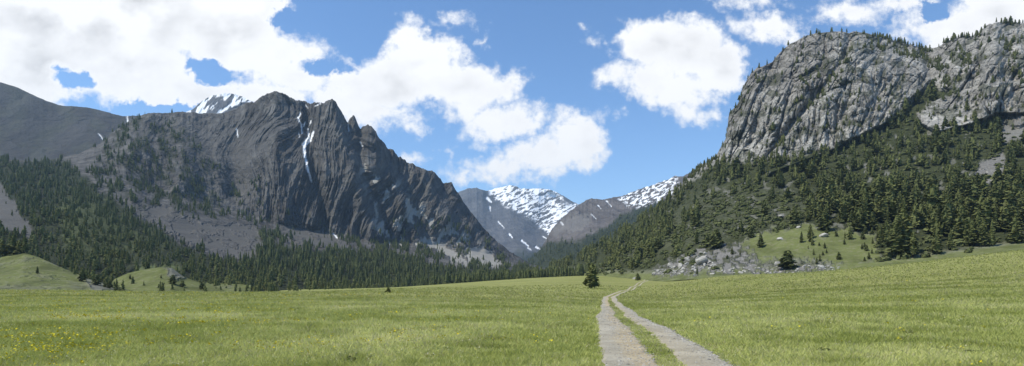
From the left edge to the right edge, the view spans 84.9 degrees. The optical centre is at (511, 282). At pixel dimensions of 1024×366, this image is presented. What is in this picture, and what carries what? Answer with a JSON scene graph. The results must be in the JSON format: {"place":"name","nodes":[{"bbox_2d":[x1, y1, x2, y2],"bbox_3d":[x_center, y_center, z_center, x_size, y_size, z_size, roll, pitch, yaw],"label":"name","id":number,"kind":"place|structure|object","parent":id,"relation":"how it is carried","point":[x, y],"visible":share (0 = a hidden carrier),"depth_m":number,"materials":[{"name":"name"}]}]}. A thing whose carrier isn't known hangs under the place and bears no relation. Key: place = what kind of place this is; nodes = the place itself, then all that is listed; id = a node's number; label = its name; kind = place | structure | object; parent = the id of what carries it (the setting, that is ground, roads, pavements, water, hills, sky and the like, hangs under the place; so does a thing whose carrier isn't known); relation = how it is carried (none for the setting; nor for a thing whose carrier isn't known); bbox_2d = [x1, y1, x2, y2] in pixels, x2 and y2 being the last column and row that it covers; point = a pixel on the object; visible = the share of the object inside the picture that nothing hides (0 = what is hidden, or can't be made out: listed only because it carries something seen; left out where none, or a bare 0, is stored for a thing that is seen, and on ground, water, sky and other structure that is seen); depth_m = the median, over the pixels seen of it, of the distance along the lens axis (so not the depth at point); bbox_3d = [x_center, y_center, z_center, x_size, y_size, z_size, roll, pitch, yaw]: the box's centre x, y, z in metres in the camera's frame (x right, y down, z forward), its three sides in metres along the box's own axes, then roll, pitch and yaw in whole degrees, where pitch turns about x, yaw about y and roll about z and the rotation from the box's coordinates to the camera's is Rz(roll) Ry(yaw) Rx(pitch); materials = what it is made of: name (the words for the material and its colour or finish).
{"place":"outdoors","nodes":[
{"label":"outdoors","id":0,"kind":"place"},
{"bbox_2d":[0,82,140,160],"bbox_3d":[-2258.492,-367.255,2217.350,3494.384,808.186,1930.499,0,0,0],"label":"mountain ridge","id":1,"kind":"structure","parent":0,"point":[32,127],"depth_m":1808.92,"materials":[{"name":"grey stone"}]},
{"bbox_2d":[0,253,233,291],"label":"hill","id":2,"kind":"structure","parent":0,"point":[17,271],"depth_m":248.72,"materials":[{"name":"green plant"}]},
{"bbox_2d":[0,238,8,255],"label":"conifer tree","id":3,"kind":"object","parent":2,"relation":"on","point":[3,246],"visible":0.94,"depth_m":288.06,"materials":[{"name":"green plant"}]},
{"bbox_2d":[5,233,17,254],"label":"conifer tree","id":4,"kind":"object","parent":2,"relation":"on","point":[12,245],"visible":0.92,"depth_m":287.25,"materials":[{"name":"green plant"}]},
{"bbox_2d":[20,233,28,252],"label":"conifer tree","id":5,"kind":"object","parent":2,"relation":"on","point":[24,248],"visible":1,"depth_m":286.16,"materials":[{"name":"green plant"}]},
{"bbox_2d":[111,267,250,291],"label":"grassy terrace","id":6,"kind":"structure","parent":0,"point":[151,279],"depth_m":292.73,"materials":[{"name":"green plant"}]},
{"bbox_2d":[187,93,253,112],"bbox_3d":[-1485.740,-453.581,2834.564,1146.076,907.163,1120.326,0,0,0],"label":"snowy summit","id":7,"kind":"structure","parent":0,"point":[223,103],"depth_m":2651.41,"materials":[{"name":"white snow"}]},
{"bbox_2d":[0,91,544,290],"bbox_3d":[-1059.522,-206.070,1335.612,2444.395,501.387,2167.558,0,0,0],"label":"mountain massif","id":8,"kind":"structure","parent":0,"point":[327,164],"depth_m":1164.01,"materials":[{"name":"stone"}]},
{"bbox_2d":[0,205,401,291],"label":"pine forest","id":9,"kind":"object","parent":8,"relation":"on","point":[267,281],"visible":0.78,"depth_m":459.72,"materials":[{"name":"green plant"}]},
{"bbox_2d":[0,110,548,286],"bbox_3d":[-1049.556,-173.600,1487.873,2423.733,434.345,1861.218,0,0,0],"label":"mountain forest","id":10,"kind":"object","parent":8,"relation":"on","point":[399,268],"visible":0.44,"depth_m":808.15,"materials":[{"name":"green plant"}]},
{"bbox_2d":[0,0,1023,203],"label":"sky","id":11,"kind":"structure","parent":0,"point":[580,101],"materials":[{"name":"blue"}]},
{"bbox_2d":[0,249,1023,365],"bbox_3d":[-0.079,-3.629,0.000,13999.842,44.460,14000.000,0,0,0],"label":"ground","id":12,"kind":"structure","parent":0,"point":[615,282],"depth_m":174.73,"materials":[{"name":"green plant"}]},
{"bbox_2d":[381,261,601,285],"bbox_3d":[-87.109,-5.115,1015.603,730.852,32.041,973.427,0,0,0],"label":"valley floor trees","id":13,"kind":"object","parent":12,"relation":"on","point":[553,271],"visible":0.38,"depth_m":611.40,"materials":[{"name":"green plant"}]},
{"bbox_2d":[0,274,1021,365],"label":"yellow wildflowers","id":14,"kind":"object","parent":12,"relation":"on","point":[58,335],"visible":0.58,"depth_m":18.14,"materials":[{"name":"yellow plant"}]},
{"bbox_2d":[0,279,1023,365],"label":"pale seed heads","id":15,"kind":"object","parent":12,"relation":"on","point":[456,340],"visible":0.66,"depth_m":15.74,"materials":[{"name":"beige plant"}]},
{"bbox_2d":[583,263,599,287],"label":"conifer tree","id":16,"kind":"object","parent":12,"relation":"on","point":[591,280],"visible":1,"depth_m":205.79,"materials":[{"name":"green plant"}]},
{"bbox_2d":[322,316,1016,360],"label":"weed clumps","id":17,"kind":"object","parent":12,"relation":"on","point":[823,349],"visible":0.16,"depth_m":13.38,"materials":[{"name":"green plant"}]},
{"bbox_2d":[458,185,578,261],"bbox_3d":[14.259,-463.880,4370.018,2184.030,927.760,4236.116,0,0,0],"label":"mountain","id":18,"kind":"structure","parent":0,"point":[516,220],"depth_m":4687.81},
{"bbox_2d":[528,172,690,267],"bbox_3d":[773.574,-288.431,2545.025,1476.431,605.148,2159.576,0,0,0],"label":"valley mountain","id":19,"kind":"structure","parent":0,"point":[577,223],"depth_m":2223.65,"materials":[{"name":"grey stone"}]},
{"bbox_2d":[523,194,672,266],"bbox_3d":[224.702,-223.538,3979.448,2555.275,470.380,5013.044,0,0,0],"label":"valley forest","id":20,"kind":"object","parent":19,"relation":"on","point":[558,249],"visible":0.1,"depth_m":1941.38,"materials":[{"name":"green plant"}]},
{"bbox_2d":[595,280,731,365],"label":"dirt track","id":21,"kind":"structure","parent":0,"point":[613,359],"depth_m":14.89,"materials":[{"name":"grey gravel"}]},
{"bbox_2d":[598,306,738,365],"bbox_3d":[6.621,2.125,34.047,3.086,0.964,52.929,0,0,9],"label":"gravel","id":22,"kind":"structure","parent":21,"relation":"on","point":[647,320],"depth_m":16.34,"materials":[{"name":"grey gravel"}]},
{"bbox_2d":[559,22,1023,281],"bbox_3d":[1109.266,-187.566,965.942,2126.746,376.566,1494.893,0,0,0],"label":"rocky slope","id":23,"kind":"structure","parent":0,"point":[743,135],"depth_m":605.76,"materials":[{"name":"grey stone"}]},
{"bbox_2d":[691,209,703,226],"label":"conifer tree","id":24,"kind":"object","parent":23,"relation":"on","point":[696,220],"visible":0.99,"depth_m":470.22,"materials":[{"name":"green plant"}]},
{"bbox_2d":[695,256,707,264],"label":"boulder","id":25,"kind":"object","parent":23,"relation":"on","point":[701,260],"visible":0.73,"depth_m":336.60,"materials":[{"name":"stone"}]},
{"bbox_2d":[706,229,724,247],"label":"conifer tree","id":26,"kind":"object","parent":23,"relation":"on","point":[716,240],"visible":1,"depth_m":370.37,"materials":[{"name":"green plant"}]},
{"bbox_2d":[776,171,785,187],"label":"conifer tree","id":27,"kind":"object","parent":23,"relation":"on","point":[780,181],"visible":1,"depth_m":502.58,"materials":[{"name":"green plant"}]},
{"bbox_2d":[548,16,1023,269],"bbox_3d":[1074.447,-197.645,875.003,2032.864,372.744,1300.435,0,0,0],"label":"conifer forest","id":28,"kind":"object","parent":23,"relation":"on","point":[613,247],"visible":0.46,"depth_m":602.73,"materials":[{"name":"green plant"}]},
{"bbox_2d":[777,249,797,268],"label":"tree","id":29,"kind":"object","parent":23,"relation":"on","point":[786,261],"visible":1,"depth_m":280.33,"materials":[{"name":"green plant"}]},
{"bbox_2d":[788,206,802,223],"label":"conifer tree","id":30,"kind":"object","parent":23,"relation":"on","point":[794,214],"visible":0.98,"depth_m":368.28,"materials":[{"name":"green plant"}]},
{"bbox_2d":[794,173,805,187],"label":"conifer tree","id":31,"kind":"object","parent":23,"relation":"on","point":[800,180],"visible":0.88,"depth_m":489.53,"materials":[{"name":"green plant"}]},
{"bbox_2d":[798,157,807,172],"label":"conifer tree","id":32,"kind":"object","parent":23,"relation":"on","point":[803,166],"visible":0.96,"depth_m":538.39,"materials":[{"name":"green plant"}]},
{"bbox_2d":[596,95,1023,274],"bbox_3d":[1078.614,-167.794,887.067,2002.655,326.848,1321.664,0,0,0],"label":"shrub thicket","id":33,"kind":"object","parent":23,"relation":"on","point":[754,222],"visible":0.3,"depth_m":445.94,"materials":[{"name":"green plant"}]},
{"bbox_2d":[803,192,816,211],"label":"conifer tree","id":34,"kind":"object","parent":23,"relation":"on","point":[809,200],"visible":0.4,"depth_m":391.93,"materials":[{"name":"green plant"}]},
{"bbox_2d":[805,164,815,177],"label":"conifer tree","id":35,"kind":"object","parent":23,"relation":"on","point":[811,172],"visible":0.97,"depth_m":520.37,"materials":[{"name":"green plant"}]},
{"bbox_2d":[810,198,817,218],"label":"conifer tree","id":36,"kind":"object","parent":23,"relation":"on","point":[813,207],"visible":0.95,"depth_m":376.75,"materials":[{"name":"green plant"}]},
{"bbox_2d":[816,183,824,205],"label":"conifer tree","id":37,"kind":"object","parent":23,"relation":"on","point":[821,193],"visible":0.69,"depth_m":404.31,"materials":[{"name":"green plant"}]},
{"bbox_2d":[816,211,833,229],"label":"conifer tree","id":38,"kind":"object","parent":23,"relation":"on","point":[824,221],"visible":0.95,"depth_m":336.66,"materials":[{"name":"green plant"}]},
{"bbox_2d":[821,183,838,208],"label":"conifer tree","id":39,"kind":"object","parent":23,"relation":"on","point":[829,190],"visible":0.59,"depth_m":395.23,"materials":[{"name":"green plant"}]},
{"bbox_2d":[823,173,836,197],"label":"conifer tree","id":40,"kind":"object","parent":23,"relation":"on","point":[831,178],"visible":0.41,"depth_m":420.88,"materials":[{"name":"green plant"}]},
{"bbox_2d":[828,193,838,212],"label":"conifer tree","id":41,"kind":"object","parent":23,"relation":"on","point":[832,202],"visible":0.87,"depth_m":386.34,"materials":[{"name":"green plant"}]},
{"bbox_2d":[665,158,1003,278],"bbox_3d":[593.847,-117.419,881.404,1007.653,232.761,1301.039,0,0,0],"label":"rubble","id":42,"kind":"object","parent":23,"relation":"on","point":[818,268],"visible":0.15,"depth_m":320.21,"materials":[{"name":"stone"}]},
{"bbox_2d":[833,157,845,175],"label":"conifer tree","id":43,"kind":"object","parent":23,"relation":"on","point":[839,165],"visible":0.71,"depth_m":503.04,"materials":[{"name":"green plant"}]},
{"bbox_2d":[837,196,849,220],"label":"conifer tree","id":44,"kind":"object","parent":23,"relation":"on","point":[843,214],"visible":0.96,"depth_m":354.28,"materials":[{"name":"green plant"}]},
{"bbox_2d":[838,194,857,216],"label":"conifer tree","id":45,"kind":"object","parent":23,"relation":"on","point":[850,203],"visible":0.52,"depth_m":360.00,"materials":[{"name":"green plant"}]},
{"bbox_2d":[849,207,868,230],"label":"conifer tree","id":46,"kind":"object","parent":23,"relation":"on","point":[857,223],"visible":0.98,"depth_m":327.97,"materials":[{"name":"green plant"}]},
{"bbox_2d":[854,180,872,205],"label":"conifer tree","id":47,"kind":"object","parent":23,"relation":"on","point":[862,184],"visible":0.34,"depth_m":394.19,"materials":[{"name":"green plant"}]},
{"bbox_2d":[860,195,870,226],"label":"conifer tree","id":48,"kind":"object","parent":23,"relation":"on","point":[864,209],"visible":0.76,"depth_m":331.37,"materials":[{"name":"green plant"}]},
{"bbox_2d":[856,185,876,217],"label":"conifer tree","id":49,"kind":"object","parent":23,"relation":"on","point":[866,192],"visible":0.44,"depth_m":345.82,"materials":[{"name":"green plant"}]},
{"bbox_2d":[866,212,878,228],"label":"conifer tree","id":50,"kind":"object","parent":23,"relation":"on","point":[872,221],"visible":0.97,"depth_m":328.65,"materials":[{"name":"green plant"}]},
{"bbox_2d":[869,140,881,155],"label":"conifer tree","id":51,"kind":"object","parent":23,"relation":"on","point":[875,149],"visible":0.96,"depth_m":536.75,"materials":[{"name":"green plant"}]},
{"bbox_2d":[871,173,886,202],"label":"conifer tree","id":52,"kind":"object","parent":23,"relation":"on","point":[879,191],"visible":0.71,"depth_m":381.69,"materials":[{"name":"green plant"}]},
{"bbox_2d":[874,196,894,222],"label":"conifer tree","id":53,"kind":"object","parent":23,"relation":"on","point":[881,210],"visible":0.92,"depth_m":341.47,"materials":[{"name":"green plant"}]},
{"bbox_2d":[881,220,889,243],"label":"conifer tree","id":54,"kind":"object","parent":23,"relation":"on","point":[885,234],"visible":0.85,"depth_m":290.06,"materials":[{"name":"green plant"}]},
{"bbox_2d":[885,173,898,203],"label":"conifer tree","id":55,"kind":"object","parent":23,"relation":"on","point":[891,188],"visible":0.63,"depth_m":376.36,"materials":[{"name":"green plant"}]},
{"bbox_2d":[887,195,897,219],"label":"conifer tree","id":56,"kind":"object","parent":23,"relation":"on","point":[891,202],"visible":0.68,"depth_m":341.63,"materials":[{"name":"green plant"}]},
{"bbox_2d":[883,214,909,256],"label":"conifer tree","id":57,"kind":"object","parent":23,"relation":"on","point":[896,241],"visible":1,"depth_m":264.62,"materials":[{"name":"green plant"}]},
{"bbox_2d":[898,205,912,251],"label":"conifer tree","id":58,"kind":"object","parent":23,"relation":"on","point":[903,215],"visible":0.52,"depth_m":267.49,"materials":[{"name":"green plant"}]},
{"bbox_2d":[902,187,910,207],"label":"conifer tree","id":59,"kind":"object","parent":23,"relation":"on","point":[905,193],"visible":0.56,"depth_m":363.20,"materials":[{"name":"green plant"}]},
{"bbox_2d":[905,230,921,257],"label":"conifer tree","id":60,"kind":"object","parent":23,"relation":"on","point":[913,248],"visible":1,"depth_m":260.32,"materials":[{"name":"green plant"}]},
{"bbox_2d":[907,186,922,209],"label":"conifer tree","id":61,"kind":"object","parent":23,"relation":"on","point":[914,194],"visible":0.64,"depth_m":356.00,"materials":[{"name":"green plant"}]},
{"bbox_2d":[908,202,922,228],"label":"conifer tree","id":62,"kind":"object","parent":23,"relation":"on","point":[914,219],"visible":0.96,"depth_m":317.76,"materials":[{"name":"green plant"}]},
{"bbox_2d":[910,168,922,186],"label":"conifer tree","id":63,"kind":"object","parent":23,"relation":"on","point":[915,174],"visible":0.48,"depth_m":425.77,"materials":[{"name":"green plant"}]},
{"bbox_2d":[913,89,923,103],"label":"conifer tree","id":64,"kind":"object","parent":23,"relation":"on","point":[917,98],"visible":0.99,"depth_m":651.97,"materials":[{"name":"green plant"}]},
{"bbox_2d":[917,203,928,225],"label":"conifer tree","id":65,"kind":"object","parent":23,"relation":"on","point":[923,217],"visible":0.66,"depth_m":320.64,"materials":[{"name":"green plant"}]},
{"bbox_2d":[922,210,941,232],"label":"conifer tree","id":66,"kind":"object","parent":23,"relation":"on","point":[930,222],"visible":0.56,"depth_m":303.07,"materials":[{"name":"green plant"}]},
{"bbox_2d":[923,183,943,217],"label":"conifer tree","id":67,"kind":"object","parent":23,"relation":"on","point":[934,197],"visible":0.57,"depth_m":324.30,"materials":[{"name":"green plant"}]},
{"bbox_2d":[928,86,938,100],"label":"conifer tree","id":68,"kind":"object","parent":23,"relation":"on","point":[933,96],"visible":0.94,"depth_m":633.02,"materials":[{"name":"green plant"}]},
{"bbox_2d":[930,215,943,238],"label":"conifer tree","id":69,"kind":"object","parent":23,"relation":"on","point":[936,230],"visible":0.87,"depth_m":288.79,"materials":[{"name":"green plant"}]},
{"bbox_2d":[930,235,943,253],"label":"conifer tree","id":70,"kind":"object","parent":23,"relation":"on","point":[936,248],"visible":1,"depth_m":260.56,"materials":[{"name":"green plant"}]},
{"bbox_2d":[931,134,945,152],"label":"conifer tree","id":71,"kind":"object","parent":23,"relation":"on","point":[940,144],"visible":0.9,"depth_m":496.90,"materials":[{"name":"green plant"}]},
{"bbox_2d":[939,209,954,235],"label":"conifer tree","id":72,"kind":"object","parent":23,"relation":"on","point":[945,226],"visible":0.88,"depth_m":296.94,"materials":[{"name":"green plant"}]},
{"bbox_2d":[939,193,954,225],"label":"conifer tree","id":73,"kind":"object","parent":23,"relation":"on","point":[948,206],"visible":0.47,"depth_m":308.44,"materials":[{"name":"green plant"}]},
{"bbox_2d":[945,181,954,198],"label":"conifer tree","id":74,"kind":"object","parent":23,"relation":"on","point":[949,188],"visible":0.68,"depth_m":369.35,"materials":[{"name":"green plant"}]},
{"bbox_2d":[946,228,954,248],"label":"conifer tree","id":75,"kind":"object","parent":23,"relation":"on","point":[950,242],"visible":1,"depth_m":263.84,"materials":[{"name":"green plant"}]},
{"bbox_2d":[951,215,961,238],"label":"conifer tree","id":76,"kind":"object","parent":23,"relation":"on","point":[955,231],"visible":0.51,"depth_m":280.69,"materials":[{"name":"green plant"}]},
{"bbox_2d":[953,204,969,229],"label":"conifer tree","id":77,"kind":"object","parent":23,"relation":"on","point":[961,210],"visible":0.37,"depth_m":297.75,"materials":[{"name":"green plant"}]},
{"bbox_2d":[958,177,968,196],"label":"conifer tree","id":78,"kind":"object","parent":23,"relation":"on","point":[962,186],"visible":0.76,"depth_m":376.01,"materials":[{"name":"green plant"}]},
{"bbox_2d":[953,216,979,239],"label":"conifer tree","id":79,"kind":"object","parent":23,"relation":"on","point":[965,222],"visible":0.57,"depth_m":275.40,"materials":[{"name":"green plant"}]},
{"bbox_2d":[962,151,971,169],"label":"conifer tree","id":80,"kind":"object","parent":23,"relation":"on","point":[966,165],"visible":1,"depth_m":448.51,"materials":[{"name":"green plant"}]},
{"bbox_2d":[965,219,978,245],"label":"conifer tree","id":81,"kind":"object","parent":23,"relation":"on","point":[972,236],"visible":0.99,"depth_m":266.69,"materials":[{"name":"green plant"}]},
{"bbox_2d":[964,136,980,155],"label":"conifer tree","id":82,"kind":"object","parent":23,"relation":"on","point":[972,142],"visible":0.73,"depth_m":476.46,"materials":[{"name":"green plant"}]},
{"bbox_2d":[963,181,982,208],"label":"conifer tree","id":83,"kind":"object","parent":23,"relation":"on","point":[973,192],"visible":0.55,"depth_m":337.04,"materials":[{"name":"green plant"}]},
{"bbox_2d":[970,114,980,129],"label":"conifer tree","id":84,"kind":"object","parent":23,"relation":"on","point":[975,119],"visible":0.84,"depth_m":546.94,"materials":[{"name":"green plant"}]},
{"bbox_2d":[974,206,981,229],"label":"conifer tree","id":85,"kind":"object","parent":23,"relation":"on","point":[978,221],"visible":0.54,"depth_m":277.42,"materials":[{"name":"green plant"}]},
{"bbox_2d":[968,193,993,219],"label":"conifer tree","id":86,"kind":"object","parent":23,"relation":"on","point":[980,198],"visible":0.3,"depth_m":310.86,"materials":[{"name":"green plant"}]},
{"bbox_2d":[975,217,988,246],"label":"conifer tree","id":87,"kind":"object","parent":23,"relation":"on","point":[980,232],"visible":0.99,"depth_m":262.95,"materials":[{"name":"green plant"}]},
{"bbox_2d":[977,173,990,197],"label":"conifer tree","id":88,"kind":"object","parent":23,"relation":"on","point":[983,187],"visible":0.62,"depth_m":351.82,"materials":[{"name":"green plant"}]},
{"bbox_2d":[977,220,990,246],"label":"conifer tree","id":89,"kind":"object","parent":23,"relation":"on","point":[984,230],"visible":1,"depth_m":262.00,"materials":[{"name":"green plant"}]},
{"bbox_2d":[971,198,1000,228],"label":"conifer tree","id":90,"kind":"object","parent":23,"relation":"on","point":[985,211],"visible":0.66,"depth_m":294.25,"materials":[{"name":"green plant"}]},
{"bbox_2d":[988,219,996,245],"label":"conifer tree","id":91,"kind":"object","parent":23,"relation":"on","point":[992,233],"visible":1,"depth_m":260.59,"materials":[{"name":"green plant"}]},
{"bbox_2d":[989,208,1000,231],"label":"conifer tree","id":92,"kind":"object","parent":23,"relation":"on","point":[995,218],"visible":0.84,"depth_m":291.55,"materials":[{"name":"green plant"}]},
{"bbox_2d":[991,196,1000,212],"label":"conifer tree","id":93,"kind":"object","parent":23,"relation":"on","point":[995,203],"visible":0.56,"depth_m":316.91,"materials":[{"name":"green plant"}]},
{"bbox_2d":[989,165,1003,184],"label":"conifer tree","id":94,"kind":"object","parent":23,"relation":"on","point":[997,174],"visible":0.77,"depth_m":393.16,"materials":[{"name":"green plant"}]},
{"bbox_2d":[989,187,1004,212],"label":"conifer tree","id":95,"kind":"object","parent":23,"relation":"on","point":[998,194],"visible":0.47,"depth_m":327.09,"materials":[{"name":"green plant"}]},
{"bbox_2d":[993,116,1003,130],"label":"conifer tree","id":96,"kind":"object","parent":23,"relation":"on","point":[997,122],"visible":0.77,"depth_m":535.02,"materials":[{"name":"green plant"}]},
{"bbox_2d":[995,206,1013,230],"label":"conifer tree","id":97,"kind":"object","parent":23,"relation":"on","point":[1005,218],"visible":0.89,"depth_m":289.60,"materials":[{"name":"green plant"}]},
{"bbox_2d":[999,178,1009,201],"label":"conifer tree","id":98,"kind":"object","parent":23,"relation":"on","point":[1004,186],"visible":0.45,"depth_m":353.08,"materials":[{"name":"green plant"}]},
{"bbox_2d":[999,167,1015,181],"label":"conifer tree","id":99,"kind":"object","parent":23,"relation":"on","point":[1007,170],"visible":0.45,"depth_m":388.86,"materials":[{"name":"green plant"}]},
{"bbox_2d":[999,189,1017,214],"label":"conifer tree","id":100,"kind":"object","parent":23,"relation":"on","point":[1011,199],"visible":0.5,"depth_m":311.55,"materials":[{"name":"green plant"}]},
{"bbox_2d":[1003,179,1020,200],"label":"conifer tree","id":101,"kind":"object","parent":23,"relation":"on","point":[1014,186],"visible":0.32,"depth_m":336.66,"materials":[{"name":"green plant"}]},
{"bbox_2d":[1005,215,1023,242],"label":"conifer tree","id":102,"kind":"object","parent":23,"relation":"on","point":[1014,235],"visible":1,"depth_m":260.43,"materials":[{"name":"green plant"}]},
{"bbox_2d":[1012,205,1023,227],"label":"conifer tree","id":103,"kind":"object","parent":23,"relation":"on","point":[1017,214],"visible":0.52,"depth_m":288.68,"materials":[{"name":"green plant"}]},
{"bbox_2d":[1014,140,1023,156],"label":"conifer tree","id":104,"kind":"object","parent":23,"relation":"on","point":[1018,151],"visible":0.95,"depth_m":450.88,"materials":[{"name":"green plant"}]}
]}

